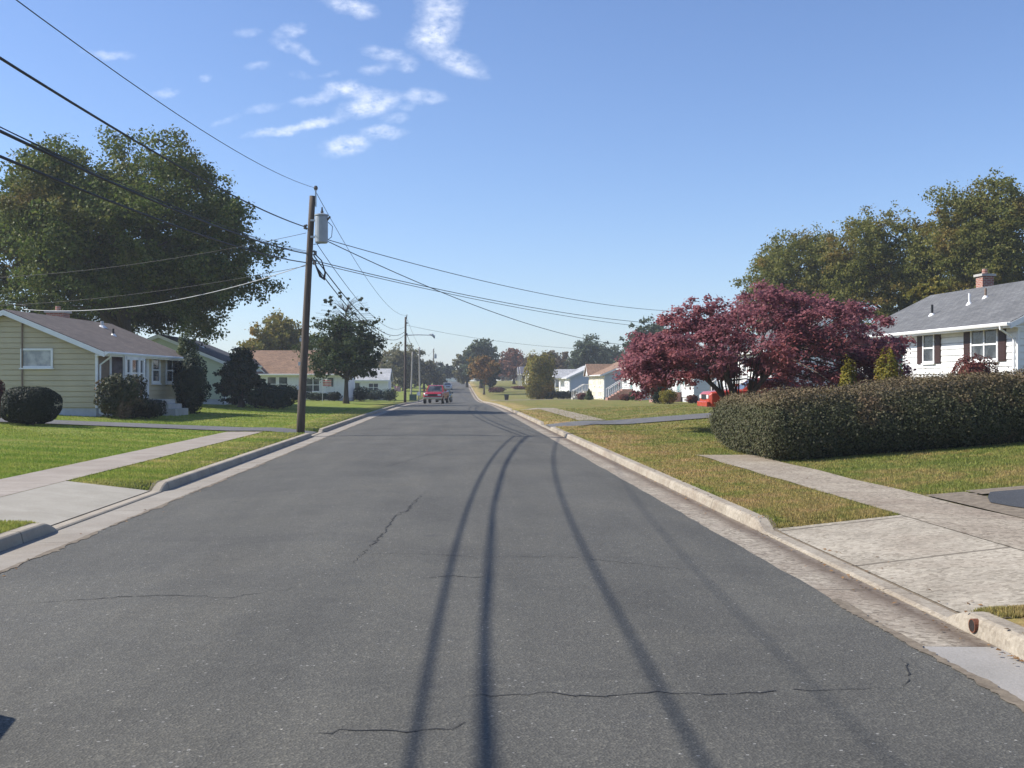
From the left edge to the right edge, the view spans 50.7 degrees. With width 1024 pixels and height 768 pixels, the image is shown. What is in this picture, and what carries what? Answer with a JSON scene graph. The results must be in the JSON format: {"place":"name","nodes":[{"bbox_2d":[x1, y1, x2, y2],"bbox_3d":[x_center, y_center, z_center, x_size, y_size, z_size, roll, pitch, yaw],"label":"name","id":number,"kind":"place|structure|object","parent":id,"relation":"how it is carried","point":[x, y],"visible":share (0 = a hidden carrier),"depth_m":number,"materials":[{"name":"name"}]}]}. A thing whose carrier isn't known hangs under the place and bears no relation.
{"place":"outdoors","nodes":[
{"label":"outdoors","id":0,"kind":"place"},
{"bbox_2d":[0,432,259,496],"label":"sidewalk","id":1,"kind":"structure","parent":0,"point":[19,483],"depth_m":21.09,"materials":[{"name":"concrete"}]},
{"bbox_2d":[0,418,315,433],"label":"driveway","id":2,"kind":"structure","parent":0,"point":[284,430],"depth_m":37.24,"materials":[{"name":"concrete"}]},
{"bbox_2d":[0,382,1023,767],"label":"road","id":3,"kind":"structure","parent":0,"point":[464,578],"depth_m":7.26,"materials":[{"name":"asphalt"}]},
{"bbox_2d":[0,416,376,572],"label":"dirt verge","id":4,"kind":"structure","parent":3,"relation":"on","point":[74,541],"depth_m":13.85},
{"bbox_2d":[0,400,422,569],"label":"gutter","id":5,"kind":"object","parent":3,"relation":"on","point":[12,556],"visible":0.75,"depth_m":15.08,"materials":[{"name":"concrete"}]},
{"bbox_2d":[423,385,448,403],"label":"pickup truck","id":6,"kind":"object","parent":3,"relation":"on","point":[441,392],"visible":1,"depth_m":104.47,"materials":[{"name":"red paint"}]},
{"bbox_2d":[3,421,1023,663],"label":"fallen leaves","id":7,"kind":"object","parent":3,"relation":"on","point":[1015,657],"visible":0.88,"depth_m":9.86,"materials":[{"name":"brown plant"}]},
{"bbox_2d":[468,384,995,646],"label":"gutter","id":8,"kind":"object","parent":3,"relation":"on","point":[911,622],"visible":0.9,"depth_m":10.39,"materials":[{"name":"concrete"}]},
{"bbox_2d":[831,598,1023,711],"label":"dirt verge","id":9,"kind":"structure","parent":3,"relation":"on","point":[1007,696],"depth_m":6.84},
{"bbox_2d":[923,646,1023,700],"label":"gutter","id":10,"kind":"object","parent":3,"relation":"on","point":[1003,671],"visible":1,"depth_m":6.77,"materials":[{"name":"concrete"}]},
{"bbox_2d":[0,381,1023,666],"bbox_3d":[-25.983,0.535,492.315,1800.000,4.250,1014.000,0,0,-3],"label":"ground","id":11,"kind":"structure","parent":0,"point":[518,399],"depth_m":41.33,"materials":[{"name":"plant"}]},
{"bbox_2d":[0,380,5,417],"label":"shrub","id":12,"kind":"object","parent":11,"relation":"on","point":[2,388],"visible":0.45,"depth_m":35.29,"materials":[{"name":"green plant"}]},
{"bbox_2d":[0,386,62,424],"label":"globe shrub","id":13,"kind":"object","parent":11,"relation":"on","point":[29,405],"visible":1,"depth_m":34.20,"materials":[{"name":"green plant"}]},
{"bbox_2d":[0,481,147,524],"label":"driveway apron","id":14,"kind":"object","parent":11,"relation":"on","point":[52,504],"visible":0.95,"depth_m":15.31,"materials":[{"name":"concrete"}]},
{"bbox_2d":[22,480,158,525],"bbox_3d":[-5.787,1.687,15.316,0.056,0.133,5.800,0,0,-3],"label":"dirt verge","id":15,"kind":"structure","parent":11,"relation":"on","point":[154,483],"depth_m":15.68,"materials":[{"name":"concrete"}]},
{"bbox_2d":[0,306,187,416],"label":"ranch house","id":16,"kind":"structure","parent":11,"relation":"on","point":[67,358],"depth_m":43.11,"materials":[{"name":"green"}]},
{"bbox_2d":[19,348,53,368],"bbox_3d":[-18.946,-1.005,43.035,1.390,0.830,0.100,0,0,2],"label":"window","id":17,"kind":"structure","parent":16,"relation":"in","point":[33,358],"depth_m":43.05,"materials":[{"name":"white glass"}]},
{"bbox_2d":[109,353,144,396],"bbox_3d":[-16.200,-0.375,45.691,0.560,1.830,3.120,0,0,2],"label":"bay window","id":18,"kind":"structure","parent":16,"relation":"in","point":[127,365],"depth_m":45.02,"materials":[{"name":"white glass"}]},
{"bbox_2d":[143,359,148,397],"bbox_3d":[-16.309,-0.365,47.845,0.090,2.050,1.120,0,0,2],"label":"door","id":19,"kind":"structure","parent":16,"relation":"in","point":[146,360],"depth_m":48.29,"materials":[{"name":"white wood"}]},
{"bbox_2d":[151,359,161,384],"bbox_3d":[-16.251,-0.615,49.343,0.100,1.290,1.120,0,0,2],"label":"window","id":20,"kind":"structure","parent":16,"relation":"in","point":[155,364],"depth_m":49.31,"materials":[{"name":"white glass"}]},
{"bbox_2d":[165,360,178,384],"bbox_3d":[-16.177,-0.615,51.492,0.100,1.290,1.820,0,0,2],"label":"window","id":21,"kind":"structure","parent":16,"relation":"in","point":[168,365],"depth_m":51.14,"materials":[{"name":"white glass"}]},
{"bbox_2d":[93,372,151,418],"bbox_3d":[-15.208,0.501,42.270,2.136,1.936,2.102,0,0,-3],"label":"shrub","id":22,"kind":"object","parent":11,"relation":"on","point":[122,399],"visible":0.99,"depth_m":41.61,"materials":[{"name":"green plant"}]},
{"bbox_2d":[0,124,291,347],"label":"oak tree","id":23,"kind":"object","parent":11,"relation":"on","point":[48,226],"visible":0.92,"depth_m":63.17,"materials":[{"name":"green plant"}]},
{"bbox_2d":[133,399,167,418],"bbox_3d":[-14.583,1.023,43.252,1.504,0.955,1.480,0,0,-3],"label":"shrub","id":24,"kind":"object","parent":11,"relation":"on","point":[155,409],"visible":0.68,"depth_m":42.86,"materials":[{"name":"green plant"}]},
{"bbox_2d":[176,324,199,411],"bbox_3d":[-15.825,-0.659,52.524,1.267,4.526,1.229,0,0,-3],"label":"conifer","id":25,"kind":"object","parent":11,"relation":"on","point":[182,349],"visible":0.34,"depth_m":52.33,"materials":[{"name":"green plant"}]},
{"bbox_2d":[172,351,211,413],"bbox_3d":[-14.997,0.029,50.586,1.841,3.188,1.814,0,0,-3],"label":"conifer","id":26,"kind":"object","parent":11,"relation":"on","point":[191,394],"visible":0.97,"depth_m":50.05,"materials":[{"name":"green plant"}]},
{"bbox_2d":[147,334,261,404],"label":"bungalow","id":27,"kind":"object","parent":11,"relation":"on","point":[215,358],"visible":0.11,"depth_m":67.96,"materials":[{"name":"green"}]},
{"bbox_2d":[0,399,422,551],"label":"kerb","id":28,"kind":"structure","parent":11,"relation":"on","point":[19,536],"depth_m":18.16,"materials":[{"name":"concrete"}]},
{"bbox_2d":[208,346,272,407],"bbox_3d":[-16.030,-0.299,63.982,3.400,3.878,3.062,0,0,31],"label":"spruce tree","id":29,"kind":"object","parent":11,"relation":"on","point":[237,373],"visible":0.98,"depth_m":63.56,"materials":[{"name":"green plant"}]},
{"bbox_2d":[242,383,297,408],"bbox_3d":[-14.142,0.764,64.094,3.657,1.633,3.680,0,0,-3],"label":"shrub","id":30,"kind":"object","parent":11,"relation":"on","point":[275,396],"visible":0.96,"depth_m":62.99,"materials":[{"name":"green plant"}]},
{"bbox_2d":[233,307,318,351],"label":"round tree","id":31,"kind":"object","parent":11,"relation":"on","point":[277,333],"visible":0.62,"depth_m":125.72,"materials":[{"name":"green plant"}]},
{"bbox_2d":[251,350,355,400],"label":"cottage","id":32,"kind":"structure","parent":11,"relation":"on","point":[279,367],"depth_m":105.95,"materials":[{"name":"brown plastic"}]},
{"bbox_2d":[267,376,276,388],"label":"window","id":33,"kind":"structure","parent":32,"relation":"in","point":[272,380],"depth_m":105.57,"materials":[{"name":"white glass"}]},
{"bbox_2d":[278,376,287,387],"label":"window","id":34,"kind":"structure","parent":32,"relation":"in","point":[283,380],"depth_m":105.62,"materials":[{"name":"white glass"}]},
{"bbox_2d":[306,378,319,391],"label":"window","id":35,"kind":"structure","parent":32,"relation":"in","point":[314,387],"depth_m":105.80,"materials":[{"name":"white glass"}]},
{"bbox_2d":[325,376,335,393],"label":"door","id":36,"kind":"structure","parent":32,"relation":"in","point":[328,389],"depth_m":105.85,"materials":[{"name":"white wood"}]},
{"bbox_2d":[296,186,317,432],"bbox_3d":[-6.874,-2.253,36.195,0.736,8.778,0.314,0,0,-3],"label":"utility pole","id":37,"kind":"object","parent":11,"relation":"on","point":[302,386],"visible":0.94,"depth_m":36.10,"materials":[{"name":"brown wood"}]},
{"bbox_2d":[0,266,303,305],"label":"service wire","id":38,"kind":"object","parent":37,"relation":"attached to","point":[156,291],"visible":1,"depth_m":38.63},
{"bbox_2d":[0,233,304,277],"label":"service wire","id":39,"kind":"object","parent":37,"relation":"attached to","point":[159,260],"visible":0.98,"depth_m":39.13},
{"bbox_2d":[0,126,305,253],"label":"power cable","id":40,"kind":"object","parent":37,"relation":"attached to","point":[55,156],"visible":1,"depth_m":16.04,"materials":[{"name":"rubber"}]},
{"bbox_2d":[0,56,305,226],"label":"power cable","id":41,"kind":"object","parent":37,"relation":"attached to","point":[64,98],"visible":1,"depth_m":15.94,"materials":[{"name":"rubber"}]},
{"bbox_2d":[0,155,305,262],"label":"power cable","id":42,"kind":"object","parent":37,"relation":"attached to","point":[65,183],"visible":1,"depth_m":15.96,"materials":[{"name":"rubber"}]},
{"bbox_2d":[24,265,304,310],"bbox_3d":[-13.521,-3.436,40.362,15.610,1.129,0.028,0,0,32],"label":"service wire","id":43,"kind":"object","parent":37,"relation":"attached to","point":[177,299],"visible":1,"depth_m":39.39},
{"bbox_2d":[16,0,313,187],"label":"primary wire","id":44,"kind":"object","parent":37,"relation":"attached to","point":[138,87],"visible":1,"depth_m":16.04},
{"bbox_2d":[25,138,304,250],"bbox_3d":[-5.246,-3.692,-1.522,0.014,1.943,75.518,0,0,-3],"label":"telephone wire","id":45,"kind":"object","parent":37,"relation":"attached to","point":[142,192],"visible":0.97,"depth_m":17.24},
{"bbox_2d":[312,255,325,279],"bbox_3d":[-6.447,-3.896,36.062,0.467,0.882,0.160,0,0,-3],"label":"splice case","id":46,"kind":"object","parent":37,"relation":"attached to","point":[320,275],"visible":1,"depth_m":36.03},
{"bbox_2d":[310,207,330,243],"bbox_3d":[-6.402,-5.314,36.079,0.573,1.202,0.477,0,0,-37],"label":"transformer","id":47,"kind":"object","parent":37,"relation":"attached to","point":[321,219],"visible":1,"depth_m":35.93,"materials":[{"name":"metal"}]},
{"bbox_2d":[328,241,631,345],"bbox_3d":[2.966,-3.694,60.100,0.030,2.224,51.198,0,0,21],"label":"service wire","id":48,"kind":"object","parent":47,"relation":"attached to","point":[460,299],"visible":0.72,"depth_m":46.01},
{"bbox_2d":[329,240,688,311],"bbox_3d":[3.954,-4.733,56.596,0.026,0.895,45.570,0,0,26],"label":"service wire","id":49,"kind":"object","parent":47,"relation":"attached to","point":[477,279],"visible":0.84,"depth_m":44.93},
{"bbox_2d":[314,256,403,335],"bbox_3d":[-8.841,-4.486,74.100,0.044,2.058,75.931,0,0,-3],"label":"power cable","id":50,"kind":"object","parent":37,"relation":"attached to","point":[350,302],"visible":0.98,"depth_m":49.03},
{"bbox_2d":[319,270,402,339],"bbox_3d":[-8.858,-4.161,74.100,0.040,2.084,75.929,0,0,-3],"label":"power cable","id":51,"kind":"object","parent":37,"relation":"attached to","point":[351,310],"visible":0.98,"depth_m":49.71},
{"bbox_2d":[316,261,656,323],"bbox_3d":[3.770,-3.895,56.596,0.028,0.647,45.735,0,0,27],"label":"service wire","id":52,"kind":"object","parent":37,"relation":"attached to","point":[464,294],"visible":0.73,"depth_m":44.73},
{"bbox_2d":[316,263,665,328],"bbox_3d":[3.753,-3.732,56.596,0.024,0.669,45.750,0,0,27],"label":"service wire","id":53,"kind":"object","parent":37,"relation":"attached to","point":[471,298],"visible":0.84,"depth_m":45.04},
{"bbox_2d":[307,392,330,400],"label":"shrub","id":54,"kind":"object","parent":11,"relation":"on","point":[316,396],"visible":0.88,"depth_m":99.31,"materials":[{"name":"green plant"}]},
{"bbox_2d":[327,391,342,400],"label":"shrub","id":55,"kind":"object","parent":11,"relation":"on","point":[333,396],"visible":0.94,"depth_m":100.55,"materials":[{"name":"green plant"}]},
{"bbox_2d":[288,292,390,403],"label":"yard tree","id":56,"kind":"object","parent":11,"relation":"on","point":[344,350],"visible":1,"depth_m":89.02,"materials":[{"name":"green plant"}]},
{"bbox_2d":[353,385,371,400],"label":"shrub","id":57,"kind":"object","parent":11,"relation":"on","point":[359,393],"visible":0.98,"depth_m":111.50,"materials":[{"name":"green plant"}]},
{"bbox_2d":[355,369,392,399],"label":"cottage","id":58,"kind":"structure","parent":11,"relation":"on","point":[383,380],"depth_m":141.94,"materials":[{"name":"white plastic"}]},
{"bbox_2d":[368,383,378,390],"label":"window","id":59,"kind":"structure","parent":58,"relation":"in","point":[374,386],"depth_m":141.85,"materials":[{"name":"white glass"}]},
{"bbox_2d":[367,389,386,400],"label":"shrub","id":60,"kind":"object","parent":11,"relation":"on","point":[376,394],"visible":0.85,"depth_m":131.34,"materials":[{"name":"green plant"}]},
{"bbox_2d":[383,388,398,400],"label":"shrub","id":61,"kind":"object","parent":11,"relation":"on","point":[390,395],"visible":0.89,"depth_m":133.56,"materials":[{"name":"green plant"}]},
{"bbox_2d":[377,341,432,390],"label":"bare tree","id":62,"kind":"object","parent":11,"relation":"on","point":[394,356],"visible":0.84,"depth_m":210.00,"materials":[{"name":"green plant"}]},
{"bbox_2d":[404,315,407,401],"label":"utility pole","id":63,"kind":"object","parent":11,"relation":"on","point":[405,340],"visible":0.93,"depth_m":111.89,"materials":[{"name":"brown wood"}]},
{"bbox_2d":[412,359,442,388],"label":"leafy tree","id":64,"kind":"object","parent":11,"relation":"on","point":[430,370],"visible":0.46,"depth_m":226.07,"materials":[{"name":"green plant"}]},
{"bbox_2d":[436,361,455,382],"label":"leafy tree","id":65,"kind":"object","parent":11,"relation":"on","point":[447,370],"visible":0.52,"depth_m":290.76,"materials":[{"name":"green plant"}]},
{"bbox_2d":[452,350,470,386],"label":"tall tree","id":66,"kind":"object","parent":11,"relation":"on","point":[456,363],"visible":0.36,"depth_m":247.52,"materials":[{"name":"green plant"}]},
{"bbox_2d":[459,337,499,387],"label":"tall tree","id":67,"kind":"object","parent":11,"relation":"on","point":[482,347],"visible":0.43,"depth_m":234.06,"materials":[{"name":"green plant"}]},
{"bbox_2d":[466,355,500,394],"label":"orange tree","id":68,"kind":"object","parent":11,"relation":"on","point":[483,367],"visible":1,"depth_m":190.44,"materials":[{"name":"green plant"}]},
{"bbox_2d":[480,368,502,391],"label":"leafy tree","id":69,"kind":"object","parent":11,"relation":"on","point":[492,381],"visible":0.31,"depth_m":205.34,"materials":[{"name":"green plant"}]},
{"bbox_2d":[498,348,528,383],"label":"russet tree","id":70,"kind":"object","parent":11,"relation":"on","point":[511,360],"visible":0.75,"depth_m":265.84,"materials":[{"name":"red plant"}]},
{"bbox_2d":[517,365,558,386],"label":"ranch house","id":71,"kind":"structure","parent":11,"relation":"on","point":[520,370],"depth_m":242.53,"materials":[{"name":"white plastic"}]},
{"bbox_2d":[521,351,557,398],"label":"column tree","id":72,"kind":"object","parent":11,"relation":"on","point":[541,380],"visible":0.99,"depth_m":148.73,"materials":[{"name":"green plant"}]},
{"bbox_2d":[524,350,560,364],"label":"leafy tree","id":73,"kind":"object","parent":11,"relation":"on","point":[553,352],"visible":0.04,"depth_m":249.44,"materials":[{"name":"green plant"}]},
{"bbox_2d":[552,351,571,368],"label":"leafy tree","id":74,"kind":"object","parent":11,"relation":"on","point":[559,362],"visible":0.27,"depth_m":232.77,"materials":[{"name":"green plant"}]},
{"bbox_2d":[552,366,588,393],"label":"raised house","id":75,"kind":"structure","parent":11,"relation":"on","point":[570,379],"depth_m":166.61,"materials":[{"name":"white"}]},
{"bbox_2d":[564,333,619,368],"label":"tall tree","id":76,"kind":"object","parent":11,"relation":"on","point":[586,352],"visible":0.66,"depth_m":212.90,"materials":[{"name":"green plant"}]},
{"bbox_2d":[571,361,623,398],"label":"raised house","id":77,"kind":"structure","parent":11,"relation":"on","point":[600,376],"depth_m":136.03,"materials":[{"name":"grey"}]},
{"bbox_2d":[595,346,625,363],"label":"leafy tree","id":78,"kind":"object","parent":11,"relation":"on","point":[611,356],"visible":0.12,"depth_m":238.88,"materials":[{"name":"green plant"}]},
{"bbox_2d":[605,365,651,399],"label":"raised house","id":79,"kind":"structure","parent":11,"relation":"on","point":[626,388],"depth_m":109.55,"materials":[{"name":"white plastic"}]},
{"bbox_2d":[622,314,669,352],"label":"leafy tree","id":80,"kind":"object","parent":11,"relation":"on","point":[657,328],"visible":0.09,"depth_m":151.47,"materials":[{"name":"green plant"}]},
{"bbox_2d":[649,386,671,403],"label":"shrub","id":81,"kind":"object","parent":11,"relation":"on","point":[656,396],"visible":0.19,"depth_m":80.03,"materials":[{"name":"green plant"}]},
{"bbox_2d":[658,390,677,403],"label":"shrub","id":82,"kind":"object","parent":11,"relation":"on","point":[669,396],"visible":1,"depth_m":77.63,"materials":[{"name":"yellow plant"}]},
{"bbox_2d":[649,338,729,402],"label":"ranch house","id":83,"kind":"structure","parent":11,"relation":"on","point":[682,393],"depth_m":83.84,"materials":[{"name":"white plastic"}]},
{"bbox_2d":[684,394,698,403],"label":"shrub","id":84,"kind":"object","parent":11,"relation":"on","point":[693,398],"visible":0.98,"depth_m":77.73,"materials":[{"name":"red plant"}]},
{"bbox_2d":[468,383,1023,659],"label":"kerb","id":85,"kind":"structure","parent":11,"relation":"on","point":[992,630],"depth_m":10.93,"materials":[{"name":"concrete"}]},
{"bbox_2d":[968,618,978,632],"bbox_3d":[3.245,1.692,7.561,0.054,0.100,0.100,0,0,-3],"label":"drain pipe","id":86,"kind":"object","parent":85,"relation":"attached to","point":[973,624],"visible":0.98,"depth_m":7.54,"materials":[{"name":"metal"}]},
{"bbox_2d":[612,279,916,400],"bbox_3d":[8.070,-0.855,34.974,9.665,4.936,7.933,0,0,-3],"label":"maple tree","id":87,"kind":"object","parent":11,"relation":"on","point":[651,361],"visible":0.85,"depth_m":33.34,"materials":[{"name":"red plant"}]},
{"bbox_2d":[711,316,858,390],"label":"ranch house","id":88,"kind":"structure","parent":11,"relation":"on","point":[745,369],"depth_m":64.67,"materials":[{"name":"white plastic"}]},
{"bbox_2d":[729,221,862,333],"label":"oak tree","id":89,"kind":"object","parent":11,"relation":"on","point":[778,265],"visible":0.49,"depth_m":86.48,"materials":[{"name":"green plant"}]},
{"bbox_2d":[837,354,857,385],"bbox_3d":[9.641,0.272,30.994,0.615,2.266,0.590,0,0,-3],"label":"shrub","id":90,"kind":"object","parent":11,"relation":"on","point":[846,375],"visible":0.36,"depth_m":30.92,"materials":[{"name":"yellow plant"}]},
{"bbox_2d":[706,367,1023,460],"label":"hedge","id":91,"kind":"object","parent":11,"relation":"on","point":[927,412],"visible":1,"depth_m":21.84,"materials":[{"name":"green plant"}]},
{"bbox_2d":[806,200,958,325],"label":"oak tree","id":92,"kind":"object","parent":11,"relation":"on","point":[874,272],"visible":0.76,"depth_m":81.46,"materials":[{"name":"green plant"}]},
{"bbox_2d":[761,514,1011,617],"bbox_3d":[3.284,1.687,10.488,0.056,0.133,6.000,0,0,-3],"label":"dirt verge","id":93,"kind":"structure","parent":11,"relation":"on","point":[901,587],"depth_m":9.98,"materials":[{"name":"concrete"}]},
{"bbox_2d":[873,347,903,380],"bbox_3d":[10.872,0.097,31.232,0.925,2.363,0.915,0,0,-3],"label":"shrub","id":94,"kind":"object","parent":11,"relation":"on","point":[884,370],"visible":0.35,"depth_m":31.07,"materials":[{"name":"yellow plant"}]},
{"bbox_2d":[778,515,1023,611],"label":"driveway apron","id":95,"kind":"object","parent":11,"relation":"on","point":[954,570],"visible":0.98,"depth_m":10.32,"materials":[{"name":"concrete"}]},
{"bbox_2d":[903,275,949,303],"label":"leafy tree","id":96,"kind":"object","parent":11,"relation":"on","point":[921,291],"visible":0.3,"depth_m":65.98,"materials":[{"name":"green plant"}]},
{"bbox_2d":[846,269,1023,378],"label":"ranch house","id":97,"kind":"structure","parent":11,"relation":"on","point":[948,330],"depth_m":40.96,"materials":[{"name":"white plastic"}]},
{"bbox_2d":[921,335,934,364],"bbox_3d":[16.223,-1.375,42.090,0.100,1.230,0.960,0,0,-8],"label":"window","id":98,"kind":"structure","parent":97,"relation":"in","point":[928,341],"depth_m":42.12,"materials":[{"name":"white glass"}]},
{"bbox_2d":[969,329,999,362],"bbox_3d":[16.737,-1.375,38.323,0.100,1.230,1.790,0,0,-8],"label":"window","id":99,"kind":"structure","parent":97,"relation":"in","point":[984,343],"depth_m":38.27,"materials":[{"name":"white glass"}]},
{"bbox_2d":[908,166,1023,300],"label":"oak tree","id":100,"kind":"object","parent":11,"relation":"on","point":[988,238],"visible":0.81,"depth_m":75.85,"materials":[{"name":"green plant"}]},
{"bbox_2d":[950,353,998,375],"bbox_3d":[15.051,-0.048,35.201,1.572,1.948,1.533,0,0,-3],"label":"dome shrub","id":101,"kind":"object","parent":11,"relation":"on","point":[980,366],"visible":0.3,"depth_m":34.87,"materials":[{"name":"red plant"}]},
{"bbox_2d":[928,492,1023,517],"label":"dirt verge","id":102,"kind":"structure","parent":11,"relation":"on","point":[976,500],"depth_m":14.13,"materials":[{"name":"concrete"}]},
{"bbox_2d":[965,486,1023,493],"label":"dirt verge","id":103,"kind":"structure","parent":11,"relation":"on","point":[984,491],"depth_m":15.20,"materials":[{"name":"concrete"}]},
{"bbox_2d":[0,0,1023,380],"label":"sky","id":104,"kind":"structure","parent":0,"point":[634,154],"materials":[{"name":"blue"}]},
{"bbox_2d":[538,408,603,419],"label":"sidewalk","id":105,"kind":"structure","parent":0,"point":[563,413],"depth_m":55.77,"materials":[{"name":"concrete"}]},
{"bbox_2d":[546,413,710,426],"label":"driveway","id":106,"kind":"structure","parent":0,"point":[655,419],"depth_m":44.05,"materials":[{"name":"concrete"}]},
{"bbox_2d":[697,377,796,406],"bbox_3d":[9.856,0.436,42.919,4.680,1.420,2.160,0,0,-3],"label":"parked car","id":107,"kind":"object","parent":106,"relation":"on","point":[708,398],"visible":0.26,"depth_m":42.12,"materials":[{"name":"red paint"}]},
{"bbox_2d":[698,455,1023,550],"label":"sidewalk","id":108,"kind":"structure","parent":0,"point":[1006,530],"depth_m":14.45,"materials":[{"name":"concrete"}]},
{"bbox_2d":[988,489,1023,507],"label":"driveway","id":109,"kind":"structure","parent":0,"point":[1015,498],"depth_m":14.29,"materials":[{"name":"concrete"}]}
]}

